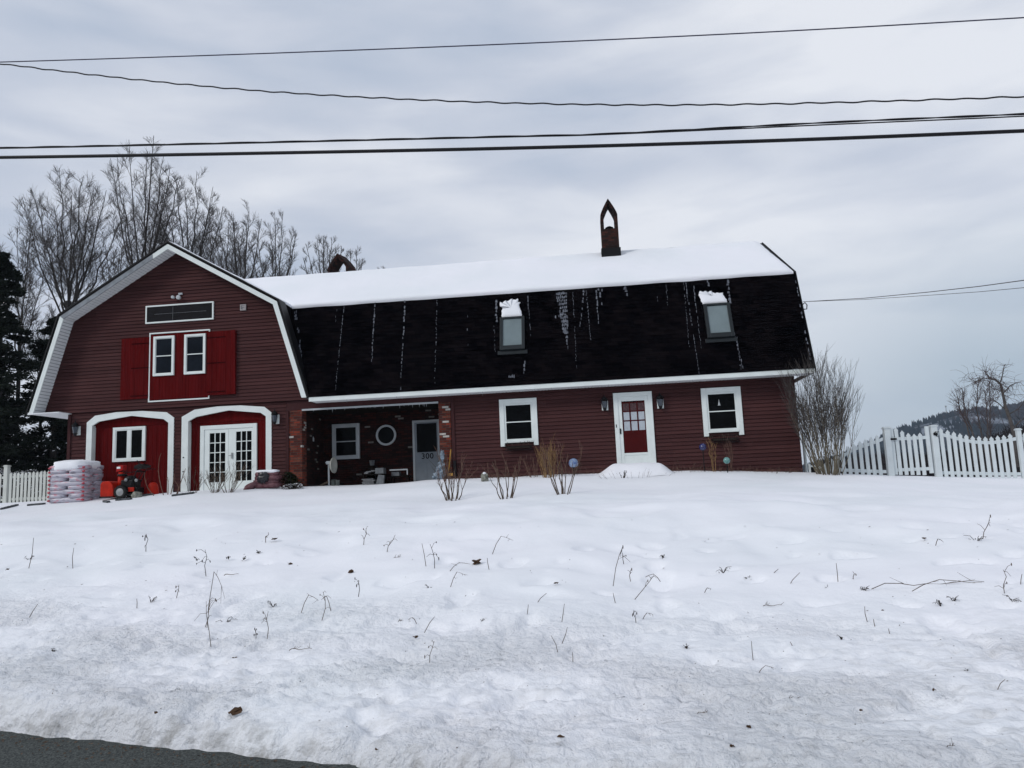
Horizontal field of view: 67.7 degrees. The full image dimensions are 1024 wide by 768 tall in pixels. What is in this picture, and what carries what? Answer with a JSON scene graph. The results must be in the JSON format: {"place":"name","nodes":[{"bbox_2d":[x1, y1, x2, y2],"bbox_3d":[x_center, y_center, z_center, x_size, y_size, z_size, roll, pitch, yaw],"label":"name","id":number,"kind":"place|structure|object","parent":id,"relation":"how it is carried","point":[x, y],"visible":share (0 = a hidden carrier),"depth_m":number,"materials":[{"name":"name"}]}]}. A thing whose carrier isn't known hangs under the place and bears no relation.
{"place":"outdoors","nodes":[
{"label":"outdoors","id":0,"kind":"place"},
{"bbox_2d":[0,731,357,767],"bbox_3d":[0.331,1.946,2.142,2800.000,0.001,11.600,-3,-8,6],"label":"road","id":1,"kind":"structure","parent":0,"point":[11,751],"depth_m":5.05,"materials":[{"name":"asphalt"}]},
{"bbox_2d":[368,465,375,482],"bbox_3d":[-4.589,3.023,25.063,0.200,0.685,0.200,-3,-8,6],"label":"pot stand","id":2,"kind":"object","parent":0,"point":[371,467],"visible":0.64,"depth_m":25.00,"materials":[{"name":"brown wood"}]},
{"bbox_2d":[0,471,1023,767],"bbox_3d":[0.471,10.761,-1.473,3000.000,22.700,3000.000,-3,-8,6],"label":"snow ground","id":3,"kind":"structure","parent":0,"point":[622,687],"depth_m":7.50,"materials":[{"name":"snow"}]},
{"bbox_2d":[2,465,10,502],"bbox_3d":[-18.788,3.814,28.341,0.194,1.591,0.194,-3,-8,6],"label":"fence post","id":4,"kind":"object","parent":3,"relation":"on","point":[5,496],"visible":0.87,"depth_m":28.30,"materials":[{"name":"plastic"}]},
{"bbox_2d":[0,464,20,502],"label":"snowy bush","id":5,"kind":"object","parent":3,"relation":"on","point":[2,471],"visible":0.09,"depth_m":31.78,"materials":[{"name":"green plant"}]},
{"bbox_2d":[0,366,27,444],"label":"evergreen tree","id":6,"kind":"object","parent":3,"relation":"on","point":[9,394],"visible":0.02,"depth_m":43.82,"materials":[{"name":"green plant"}]},
{"bbox_2d":[0,469,50,501],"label":"snowy bush","id":7,"kind":"object","parent":3,"relation":"on","point":[23,471],"visible":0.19,"depth_m":30.43,"materials":[{"name":"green plant"}]},
{"bbox_2d":[8,471,50,502],"bbox_3d":[-17.779,3.850,28.214,1.785,1.248,0.059,-3,-8,6],"label":"picket fence","id":8,"kind":"object","parent":3,"relation":"on","point":[23,477],"visible":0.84,"depth_m":28.20,"materials":[{"name":"wood"}]},
{"bbox_2d":[0,220,59,445],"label":"bare tree","id":9,"kind":"object","parent":3,"relation":"on","point":[21,315],"visible":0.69,"depth_m":45.45,"materials":[{"name":"brown plant"}]},
{"bbox_2d":[0,250,66,502],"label":"evergreen tree","id":10,"kind":"object","parent":3,"relation":"on","point":[10,322],"visible":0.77,"depth_m":37.33,"materials":[{"name":"green plant"}]},
{"bbox_2d":[1,316,67,500],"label":"evergreen tree","id":11,"kind":"object","parent":3,"relation":"on","point":[57,428],"visible":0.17,"depth_m":39.33,"materials":[{"name":"green plant"}]},
{"bbox_2d":[14,303,57,496],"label":"bare tree","id":12,"kind":"object","parent":3,"relation":"on","point":[23,348],"visible":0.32,"depth_m":41.26,"materials":[{"name":"brown plant"}]},
{"bbox_2d":[31,423,66,460],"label":"evergreen tree","id":13,"kind":"object","parent":3,"relation":"on","point":[35,428],"visible":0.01,"depth_m":43.21,"materials":[{"name":"green plant"}]},
{"bbox_2d":[11,166,129,449],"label":"bare tree","id":14,"kind":"object","parent":3,"relation":"on","point":[71,264],"visible":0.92,"depth_m":48.30,"materials":[{"name":"brown plant"}]},
{"bbox_2d":[47,459,103,502],"bbox_3d":[-13.436,3.063,23.489,1.330,1.458,1.169,-3,-8,6],"label":"pellet pallet","id":15,"kind":"object","parent":3,"relation":"on","point":[75,481],"visible":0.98,"depth_m":23.01,"materials":[{"name":"white plastic"}]},
{"bbox_2d":[93,242,131,284],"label":"bare tree","id":16,"kind":"object","parent":3,"relation":"on","point":[112,263],"visible":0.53,"depth_m":41.56,"materials":[{"name":"brown plant"}]},
{"bbox_2d":[99,460,154,498],"bbox_3d":[-11.572,2.881,22.999,1.439,1.145,0.675,-3,-8,6],"label":"snow blower","id":17,"kind":"object","parent":3,"relation":"on","point":[123,486],"visible":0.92,"depth_m":22.79,"materials":[{"name":"orange paint"}]},
{"bbox_2d":[131,491,141,497],"bbox_3d":[-11.016,3.269,22.396,0.294,0.228,0.300,3,-9,-34],"label":"stone","id":18,"kind":"object","parent":3,"relation":"on","point":[134,494],"visible":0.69,"depth_m":22.30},
{"bbox_2d":[101,135,184,269],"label":"bare tree","id":19,"kind":"object","parent":3,"relation":"on","point":[137,251],"visible":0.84,"depth_m":49.34,"materials":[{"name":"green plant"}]},
{"bbox_2d":[147,482,158,493],"bbox_3d":[-10.967,3.211,23.302,0.380,0.420,0.374,-3,-8,6],"label":"plastic tub","id":20,"kind":"object","parent":3,"relation":"on","point":[153,487],"visible":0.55,"depth_m":23.19,"materials":[{"name":"orange paint"}]},
{"bbox_2d":[144,454,185,495],"bbox_3d":[-10.299,2.699,22.645,1.339,1.317,0.138,-3,-8,6],"label":"arching shrub","id":21,"kind":"object","parent":3,"relation":"on","point":[168,481],"visible":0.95,"depth_m":22.57,"materials":[{"name":"plant"}]},
{"bbox_2d":[172,492,194,495],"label":"slate slab","id":22,"kind":"structure","parent":3,"relation":"on","point":[187,493],"depth_m":22.09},
{"bbox_2d":[152,167,227,265],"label":"bare tree","id":23,"kind":"object","parent":3,"relation":"on","point":[205,236],"visible":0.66,"depth_m":51.16,"materials":[{"name":"brown plant"}]},
{"bbox_2d":[184,465,206,492],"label":"twiggy shrub","id":24,"kind":"object","parent":3,"relation":"on","point":[193,480],"visible":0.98,"depth_m":22.49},
{"bbox_2d":[195,598,219,645],"bbox_3d":[-2.877,2.265,7.213,0.235,0.458,0.085,0,-8,-20],"label":"dry weed","id":25,"kind":"object","parent":3,"relation":"on","point":[206,616],"visible":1,"depth_m":7.20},
{"bbox_2d":[185,216,244,271],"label":"bare tree","id":26,"kind":"object","parent":3,"relation":"on","point":[226,245],"visible":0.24,"depth_m":67.36,"materials":[{"name":"brown plant"}]},
{"bbox_2d":[207,570,224,625],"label":"bent twig","id":27,"kind":"object","parent":3,"relation":"on","point":[210,592],"visible":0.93,"depth_m":7.98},
{"bbox_2d":[204,468,230,492],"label":"twiggy shrub","id":28,"kind":"object","parent":3,"relation":"on","point":[213,488],"visible":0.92,"depth_m":22.13,"materials":[{"name":"plant"}]},
{"bbox_2d":[207,458,252,492],"bbox_3d":[-8.136,2.632,22.085,1.313,1.069,0.860,-3,-8,6],"label":"twiggy shrub","id":29,"kind":"object","parent":3,"relation":"on","point":[236,480],"visible":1,"depth_m":21.98,"materials":[{"name":"plant"}]},
{"bbox_2d":[228,706,242,715],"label":"dead leaf","id":30,"kind":"object","parent":3,"relation":"on","point":[235,710],"visible":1,"depth_m":5.28,"materials":[{"name":"plant"}]},
{"bbox_2d":[211,198,275,278],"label":"bare tree","id":31,"kind":"object","parent":3,"relation":"on","point":[242,259],"visible":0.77,"depth_m":55.90,"materials":[{"name":"brown plant"}]},
{"bbox_2d":[243,481,256,489],"bbox_3d":[-7.791,3.061,22.776,0.557,0.209,0.403,-28,-10,2],"label":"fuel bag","id":32,"kind":"object","parent":3,"relation":"on","point":[251,485],"visible":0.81,"depth_m":22.64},
{"bbox_2d":[254,482,281,487],"bbox_3d":[-7.310,3.040,22.872,0.793,0.165,0.459,-3,-8,6],"label":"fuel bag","id":33,"kind":"object","parent":3,"relation":"on","point":[273,485],"visible":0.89,"depth_m":22.66,"materials":[{"name":"plastic"}]},
{"bbox_2d":[253,480,279,483],"bbox_3d":[-7.362,2.934,22.892,0.777,0.167,0.448,-3,-8,1],"label":"fuel bag","id":34,"kind":"object","parent":33,"relation":"on","point":[272,481],"visible":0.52,"depth_m":22.69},
{"bbox_2d":[255,475,281,479],"bbox_3d":[-7.308,2.822,22.905,0.751,0.165,0.443,-4,-8,13],"label":"fuel bag","id":35,"kind":"object","parent":34,"relation":"on","point":[275,477],"visible":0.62,"depth_m":22.68,"materials":[{"name":"plastic"}]},
{"bbox_2d":[257,472,268,483],"bbox_3d":[-7.383,2.795,22.667,0.398,0.370,0.168,-3,-8,6],"label":"plastic bag","id":36,"kind":"object","parent":35,"relation":"on","point":[262,477],"visible":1,"depth_m":22.62,"materials":[{"name":"plastic"}]},
{"bbox_2d":[255,469,279,476],"bbox_3d":[-7.345,2.688,22.924,0.692,0.220,0.426,-2,-8,-3],"label":"fuel bag","id":37,"kind":"object","parent":35,"relation":"on","point":[273,472],"visible":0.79,"depth_m":22.74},
{"bbox_2d":[247,209,298,277],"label":"bare tree","id":38,"kind":"object","parent":3,"relation":"on","point":[276,267],"visible":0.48,"depth_m":60.05,"materials":[{"name":"brown plant"}]},
{"bbox_2d":[280,472,303,484],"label":"juniper shrub","id":39,"kind":"object","parent":3,"relation":"on","point":[291,478],"visible":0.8,"depth_m":23.06,"materials":[{"name":"green plant"}]},
{"bbox_2d":[283,483,303,489],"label":"snowy plant","id":40,"kind":"object","parent":3,"relation":"on","point":[292,486],"visible":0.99,"depth_m":22.52,"materials":[{"name":"white plant"}]},
{"bbox_2d":[299,235,343,273],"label":"bare tree","id":41,"kind":"object","parent":3,"relation":"on","point":[323,257],"visible":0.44,"depth_m":52.91,"materials":[{"name":"brown plant"}]},
{"bbox_2d":[339,246,365,271],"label":"bare tree","id":42,"kind":"object","parent":3,"relation":"on","point":[356,260],"visible":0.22,"depth_m":57.19,"materials":[{"name":"brown plant"}]},
{"bbox_2d":[26,199,816,493],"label":"barn house","id":43,"kind":"structure","parent":3,"relation":"on","point":[353,371],"depth_m":24.01,"materials":[{"name":"wood"}]},
{"bbox_2d":[71,420,80,435],"bbox_3d":[-14.054,1.424,24.547,0.240,0.502,0.241,-3,-8,6],"label":"wall lantern","id":44,"kind":"object","parent":43,"relation":"attached to","point":[76,428],"depth_m":24.51,"materials":[{"name":"black metal"}]},
{"bbox_2d":[112,426,145,461],"bbox_3d":[-12.320,1.934,24.558,1.108,1.110,0.070,-3,-8,6],"label":"casement window","id":45,"kind":"structure","parent":43,"relation":"in","point":[129,443],"depth_m":24.55,"materials":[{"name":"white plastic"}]},
{"bbox_2d":[153,335,174,375],"bbox_3d":[-11.205,-0.904,24.562,0.705,1.292,0.080,-3,-8,6],"label":"loft window","id":46,"kind":"structure","parent":43,"relation":"in","point":[163,346],"depth_m":24.55,"materials":[{"name":"white plastic"}]},
{"bbox_2d":[148,329,210,401],"bbox_3d":[-10.682,-0.589,24.497,2.057,2.258,0.047,-3,-8,6],"label":"loft door","id":47,"kind":"structure","parent":43,"relation":"in","point":[178,386],"depth_m":24.44,"materials":[{"name":"red wood"}]},
{"bbox_2d":[184,333,205,374],"bbox_3d":[-10.158,-0.961,24.455,0.716,1.298,0.080,-3,-8,6],"label":"loft window","id":48,"kind":"structure","parent":43,"relation":"in","point":[194,344],"depth_m":24.45,"materials":[{"name":"white plastic"}]},
{"bbox_2d":[200,423,256,490],"bbox_3d":[-8.962,2.478,24.098,1.876,2.400,0.110,-3,-8,6],"label":"french door","id":49,"kind":"structure","parent":43,"relation":"in","point":[226,443],"depth_m":24.15,"materials":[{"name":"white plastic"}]},
{"bbox_2d":[271,409,278,424],"bbox_3d":[-7.428,1.021,23.874,0.240,0.502,0.241,-3,-8,6],"label":"wall lantern","id":50,"kind":"object","parent":43,"relation":"attached to","point":[275,416],"depth_m":23.82,"materials":[{"name":"black plastic"}]},
{"bbox_2d":[325,457,336,485],"bbox_3d":[-5.770,2.812,24.201,0.310,0.970,0.509,-3,-8,6],"label":"dish on pole","id":51,"kind":"object","parent":43,"relation":"on","point":[332,464],"visible":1,"depth_m":24.21,"materials":[{"name":"metal"}]},
{"bbox_2d":[332,423,359,459],"bbox_3d":[-5.589,1.935,25.692,0.949,1.191,0.080,-3,-8,6],"label":"porch window","id":52,"kind":"structure","parent":43,"relation":"in","point":[345,437],"depth_m":25.68,"materials":[{"name":"white glass"}]},
{"bbox_2d":[362,474,385,484],"bbox_3d":[-4.449,3.112,24.656,0.657,0.386,0.550,-3,-8,6],"label":"work table","id":53,"kind":"object","parent":43,"relation":"on","point":[367,475],"visible":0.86,"depth_m":24.45,"materials":[{"name":"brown wood"}]},
{"bbox_2d":[375,468,385,473],"bbox_3d":[-4.237,2.803,24.597,0.280,0.190,0.300,-3,-8,6],"label":"grey crate","id":54,"kind":"object","parent":53,"relation":"on","point":[380,470],"visible":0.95,"depth_m":24.45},
{"bbox_2d":[376,475,384,484],"bbox_3d":[-4.191,3.061,24.264,0.296,0.358,0.120,-3,-8,6],"label":"grey crate","id":55,"kind":"object","parent":43,"relation":"on","point":[380,479],"visible":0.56,"depth_m":24.21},
{"bbox_2d":[376,425,395,445],"bbox_3d":[-4.219,1.714,25.571,0.692,0.692,0.060,-3,-8,6],"label":"round window","id":56,"kind":"structure","parent":43,"relation":"in","point":[385,434],"depth_m":25.58,"materials":[{"name":"white glass"}]},
{"bbox_2d":[390,469,410,482],"bbox_3d":[-3.633,3.039,24.870,0.593,0.516,0.470,-3,-8,6],"label":"porch bench","id":57,"kind":"object","parent":43,"relation":"on","point":[394,477],"visible":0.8,"depth_m":24.67,"materials":[{"name":"grey wood"}]},
{"bbox_2d":[412,419,439,480],"bbox_3d":[-2.832,2.266,25.345,0.928,2.148,0.062,-3,-8,6],"label":"porch door","id":58,"kind":"structure","parent":43,"relation":"in","point":[425,433],"depth_m":25.36,"materials":[{"name":"white glass"}]},
{"bbox_2d":[504,441,531,450],"bbox_3d":[0.196,1.860,22.928,0.845,0.294,0.218,-3,-8,6],"label":"window planter","id":59,"kind":"object","parent":43,"relation":"attached to","point":[517,447],"visible":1,"depth_m":22.86,"materials":[{"name":"black metal"}]},
{"bbox_2d":[499,398,538,446],"bbox_3d":[0.203,1.157,23.123,1.146,1.431,0.095,-3,-8,6],"label":"window","id":60,"kind":"structure","parent":43,"relation":"in","point":[518,417],"depth_m":23.12,"materials":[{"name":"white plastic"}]},
{"bbox_2d":[600,395,607,410],"bbox_3d":[2.765,0.559,22.818,0.240,0.502,0.241,-3,-8,6],"label":"wall lantern","id":61,"kind":"object","parent":43,"relation":"attached to","point":[604,400],"depth_m":22.76,"materials":[{"name":"black plastic"}]},
{"bbox_2d":[613,391,655,462],"bbox_3d":[3.660,1.632,22.682,1.149,2.797,0.095,-3,-8,6],"label":"front door","id":62,"kind":"structure","parent":43,"relation":"in","point":[634,422],"depth_m":22.73,"materials":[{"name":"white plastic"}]},
{"bbox_2d":[656,392,663,408],"bbox_3d":[4.397,0.497,22.647,0.240,0.502,0.241,-3,-8,6],"label":"wall lantern","id":63,"kind":"object","parent":43,"relation":"attached to","point":[660,403],"depth_m":22.59,"materials":[{"name":"black metal"}]},
{"bbox_2d":[700,386,743,436],"bbox_3d":[6.202,0.811,22.511,1.150,1.431,0.095,-3,-8,6],"label":"window","id":64,"kind":"structure","parent":43,"relation":"in","point":[721,406],"depth_m":22.51,"materials":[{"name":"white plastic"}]},
{"bbox_2d":[711,434,738,443],"bbox_3d":[6.184,1.581,22.309,0.866,0.290,0.218,-3,-8,6],"label":"window planter","id":65,"kind":"object","parent":43,"relation":"attached to","point":[723,438],"visible":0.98,"depth_m":22.24,"materials":[{"name":"wood"}]},
{"bbox_2d":[803,280,1023,301],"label":"service wire","id":66,"kind":"object","parent":43,"relation":"attached to","point":[923,292],"visible":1,"depth_m":17.51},
{"bbox_2d":[811,287,1023,301],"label":"service wire","id":67,"kind":"object","parent":43,"relation":"attached to","point":[926,295],"visible":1,"depth_m":17.50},
{"bbox_2d":[429,450,445,479],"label":"wrapped plant","id":68,"kind":"object","parent":3,"relation":"on","point":[441,456],"visible":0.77,"depth_m":22.94,"materials":[{"name":"white plant"}]},
{"bbox_2d":[433,444,470,500],"bbox_3d":[-1.387,2.061,17.770,0.877,1.325,0.830,-3,-8,6],"label":"spindly shrub","id":69,"kind":"object","parent":3,"relation":"on","point":[447,489],"visible":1,"depth_m":17.68,"materials":[{"name":"plant"}]},
{"bbox_2d":[440,461,478,479],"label":"dry perennial","id":70,"kind":"object","parent":3,"relation":"on","point":[467,472],"visible":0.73,"depth_m":22.32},
{"bbox_2d":[481,472,488,481],"bbox_3d":[-0.773,2.652,21.538,0.228,0.336,0.210,-3,-8,6],"label":"stone","id":71,"kind":"object","parent":3,"relation":"on","point":[484,476],"visible":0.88,"depth_m":21.48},
{"bbox_2d":[483,453,521,498],"bbox_3d":[-0.189,2.041,17.101,0.847,1.083,0.880,4,-10,-40],"label":"spindly shrub","id":72,"kind":"object","parent":3,"relation":"on","point":[498,481],"visible":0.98,"depth_m":17.11,"materials":[{"name":"plant"}]},
{"bbox_2d":[1,522,1020,767],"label":"debris flecks","id":73,"kind":"object","parent":3,"relation":"on","point":[323,676],"visible":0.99,"depth_m":5.22,"materials":[{"name":"plant"}]},
{"bbox_2d":[522,455,551,477],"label":"dry perennial","id":74,"kind":"object","parent":3,"relation":"on","point":[532,468],"visible":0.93,"depth_m":21.89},
{"bbox_2d":[535,437,563,477],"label":"ornamental grass","id":75,"kind":"object","parent":3,"relation":"on","point":[551,462],"depth_m":21.65,"materials":[{"name":"plant"}]},
{"bbox_2d":[540,441,582,494],"bbox_3d":[1.084,1.802,16.690,0.988,1.295,0.976,-3,-8,6],"label":"spindly shrub","id":76,"kind":"object","parent":3,"relation":"on","point":[561,483],"visible":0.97,"depth_m":16.82,"materials":[{"name":"plant"}]},
{"bbox_2d":[569,458,577,471],"bbox_3d":[1.732,2.360,21.414,0.270,0.551,0.270,-3,-8,6],"label":"gazing globe","id":77,"kind":"object","parent":3,"relation":"on","point":[573,461],"visible":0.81,"depth_m":21.34,"materials":[{"name":"glass"}]},
{"bbox_2d":[452,465,804,479],"bbox_3d":[3.235,2.578,22.159,10.032,0.500,0.717,-3,-8,6],"label":"dry grass fringe","id":78,"kind":"object","parent":3,"relation":"on","point":[732,470],"visible":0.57,"depth_m":22.06,"materials":[{"name":"plant"}]},
{"bbox_2d":[599,462,674,477],"bbox_3d":[3.515,2.436,21.579,2.335,0.437,2.030,-3,-8,6],"label":"snow mound","id":79,"kind":"object","parent":3,"relation":"on","point":[636,469],"visible":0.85,"depth_m":21.16,"materials":[{"name":"snow"}]},
{"bbox_2d":[699,443,705,471],"bbox_3d":[5.462,2.118,21.748,0.210,0.852,0.210,-3,-8,6],"label":"gazing globe","id":80,"kind":"object","parent":3,"relation":"on","point":[702,446],"visible":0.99,"depth_m":21.73,"materials":[{"name":"blue glass"}]},
{"bbox_2d":[706,436,716,471],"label":"dry perennial","id":81,"kind":"object","parent":3,"relation":"on","point":[715,456],"visible":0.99,"depth_m":21.68,"materials":[{"name":"plant"}]},
{"bbox_2d":[723,457,729,472],"bbox_3d":[5.996,2.277,21.262,0.190,0.480,0.190,-3,-8,6],"label":"gazing globe","id":82,"kind":"object","parent":3,"relation":"on","point":[726,460],"visible":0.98,"depth_m":21.23,"materials":[{"name":"glass"}]},
{"bbox_2d":[724,440,732,470],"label":"dry perennial","id":83,"kind":"object","parent":3,"relation":"on","point":[729,452],"visible":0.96,"depth_m":21.73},
{"bbox_2d":[802,434,807,471],"bbox_3d":[8.588,2.042,22.393,0.085,1.279,0.160,-6,-9,25],"label":"white downpipe","id":84,"kind":"object","parent":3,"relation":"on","point":[805,461],"visible":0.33,"depth_m":22.38,"materials":[{"name":"plastic"}]},
{"bbox_2d":[808,464,815,472],"bbox_3d":[8.545,2.573,21.624,0.228,0.624,0.060,-3,-8,6],"label":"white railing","id":85,"kind":"object","parent":3,"relation":"on","point":[811,469],"visible":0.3,"depth_m":21.63,"materials":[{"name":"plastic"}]},
{"bbox_2d":[772,340,865,474],"bbox_3d":[8.631,0.696,21.349,2.435,3.724,2.810,-3,-8,6],"label":"bare shrub","id":86,"kind":"object","parent":3,"relation":"on","point":[818,418],"visible":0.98,"depth_m":20.98,"materials":[{"name":"brown plant"}]},
{"bbox_2d":[821,435,886,475],"bbox_3d":[9.496,2.121,21.598,2.034,1.265,0.059,-3,-8,6],"label":"picket fence","id":87,"kind":"object","parent":3,"relation":"on","point":[867,470],"visible":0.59,"depth_m":21.53,"materials":[{"name":"wood"}]},
{"bbox_2d":[881,427,894,475],"bbox_3d":[10.625,2.001,21.502,0.204,1.580,0.204,-3,-8,6],"label":"gate post","id":88,"kind":"object","parent":3,"relation":"on","point":[888,452],"visible":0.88,"depth_m":21.46,"materials":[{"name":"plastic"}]},
{"bbox_2d":[890,426,937,474],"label":"garden gate","id":89,"kind":"structure","parent":88,"relation":"attached to","point":[911,469],"depth_m":21.41,"materials":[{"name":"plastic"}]},
{"bbox_2d":[803,417,1023,476],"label":"distant thicket","id":90,"kind":"object","parent":3,"relation":"on","point":[1006,433],"visible":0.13,"depth_m":68.21,"materials":[{"name":"plant"}]},
{"bbox_2d":[872,572,982,588],"bbox_3d":[4.270,2.029,7.835,1.098,0.137,0.234,-3,-8,6],"label":"fallen twig","id":91,"kind":"object","parent":3,"relation":"on","point":[920,584],"visible":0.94,"depth_m":7.86,"materials":[{"name":"wood"}]},
{"bbox_2d":[928,425,942,476],"bbox_3d":[11.881,1.973,21.368,0.204,1.646,0.204,-3,-8,6],"label":"gate post","id":92,"kind":"object","parent":3,"relation":"on","point":[936,455],"visible":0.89,"depth_m":21.32,"materials":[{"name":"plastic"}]},
{"bbox_2d":[913,579,975,590],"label":"bent twig","id":93,"kind":"object","parent":3,"relation":"on","point":[944,581],"visible":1,"depth_m":7.67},
{"bbox_2d":[945,386,973,466],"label":"young tree","id":94,"kind":"object","parent":3,"relation":"on","point":[958,405],"visible":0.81,"depth_m":40.79,"materials":[{"name":"brown plant"}]},
{"bbox_2d":[954,384,981,476],"bbox_3d":[22.598,2.280,37.761,1.011,5.191,1.053,3,-10,-37],"label":"young tree","id":95,"kind":"object","parent":3,"relation":"on","point":[964,407],"visible":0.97,"depth_m":37.89,"materials":[{"name":"brown plant"}]},
{"bbox_2d":[966,373,986,457],"bbox_3d":[23.727,2.085,38.640,1.154,5.736,1.159,-7,-9,31],"label":"young tree","id":96,"kind":"object","parent":3,"relation":"on","point":[977,415],"visible":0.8,"depth_m":38.78,"materials":[{"name":"brown plant"}]},
{"bbox_2d":[938,428,1023,477],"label":"picket fence","id":97,"kind":"object","parent":3,"relation":"on","point":[985,442],"visible":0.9,"depth_m":21.19,"materials":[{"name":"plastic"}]},
{"bbox_2d":[973,384,994,455],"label":"young tree","id":98,"kind":"object","parent":3,"relation":"on","point":[987,430],"visible":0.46,"depth_m":41.52,"materials":[{"name":"brown plant"}]},
{"bbox_2d":[954,358,1023,466],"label":"bent tree","id":99,"kind":"object","parent":3,"relation":"on","point":[1005,407],"visible":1,"depth_m":36.01,"materials":[{"name":"brown plant"}]},
{"bbox_2d":[980,372,999,476],"bbox_3d":[24.943,2.220,39.549,1.255,5.744,1.109,4,-10,-41],"label":"young tree","id":100,"kind":"object","parent":3,"relation":"on","point":[990,417],"visible":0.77,"depth_m":39.62,"materials":[{"name":"brown plant"}]},
{"bbox_2d":[0,129,1023,158],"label":"overhead wire","id":101,"kind":"object","parent":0,"point":[546,146],"visible":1,"depth_m":9.52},
{"bbox_2d":[0,113,1023,148],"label":"overhead wire","id":102,"kind":"object","parent":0,"point":[675,130],"visible":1,"depth_m":9.64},
{"bbox_2d":[0,64,1023,105],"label":"overhead wire","id":103,"kind":"object","parent":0,"point":[528,103],"visible":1,"depth_m":9.86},
{"bbox_2d":[0,17,1023,62],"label":"overhead wire","id":104,"kind":"object","parent":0,"point":[528,42],"visible":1,"depth_m":9.92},
{"bbox_2d":[0,0,1023,464],"label":"sky","id":105,"kind":"structure","parent":0,"point":[860,218],"materials":[{"name":"grey"}]},
{"bbox_2d":[881,409,1023,458],"bbox_3d":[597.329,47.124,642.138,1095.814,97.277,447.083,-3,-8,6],"label":"hill","id":106,"kind":"structure","parent":0,"point":[998,423],"depth_m":686.59,"materials":[{"name":"plant"}]},
{"bbox_2d":[802,405,1022,471],"bbox_3d":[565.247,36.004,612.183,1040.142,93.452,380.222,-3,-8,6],"label":"forest","id":107,"kind":"object","parent":106,"relation":"on","point":[906,429],"visible":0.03,"depth_m":711.00,"materials":[{"name":"plant"}]},
{"bbox_2d":[942,401,1023,436],"bbox_3d":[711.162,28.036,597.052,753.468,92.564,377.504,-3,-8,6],"label":"bare forest","id":108,"kind":"object","parent":106,"relation":"on","point":[1016,413],"visible":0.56,"depth_m":725.52,"materials":[{"name":"plant"}]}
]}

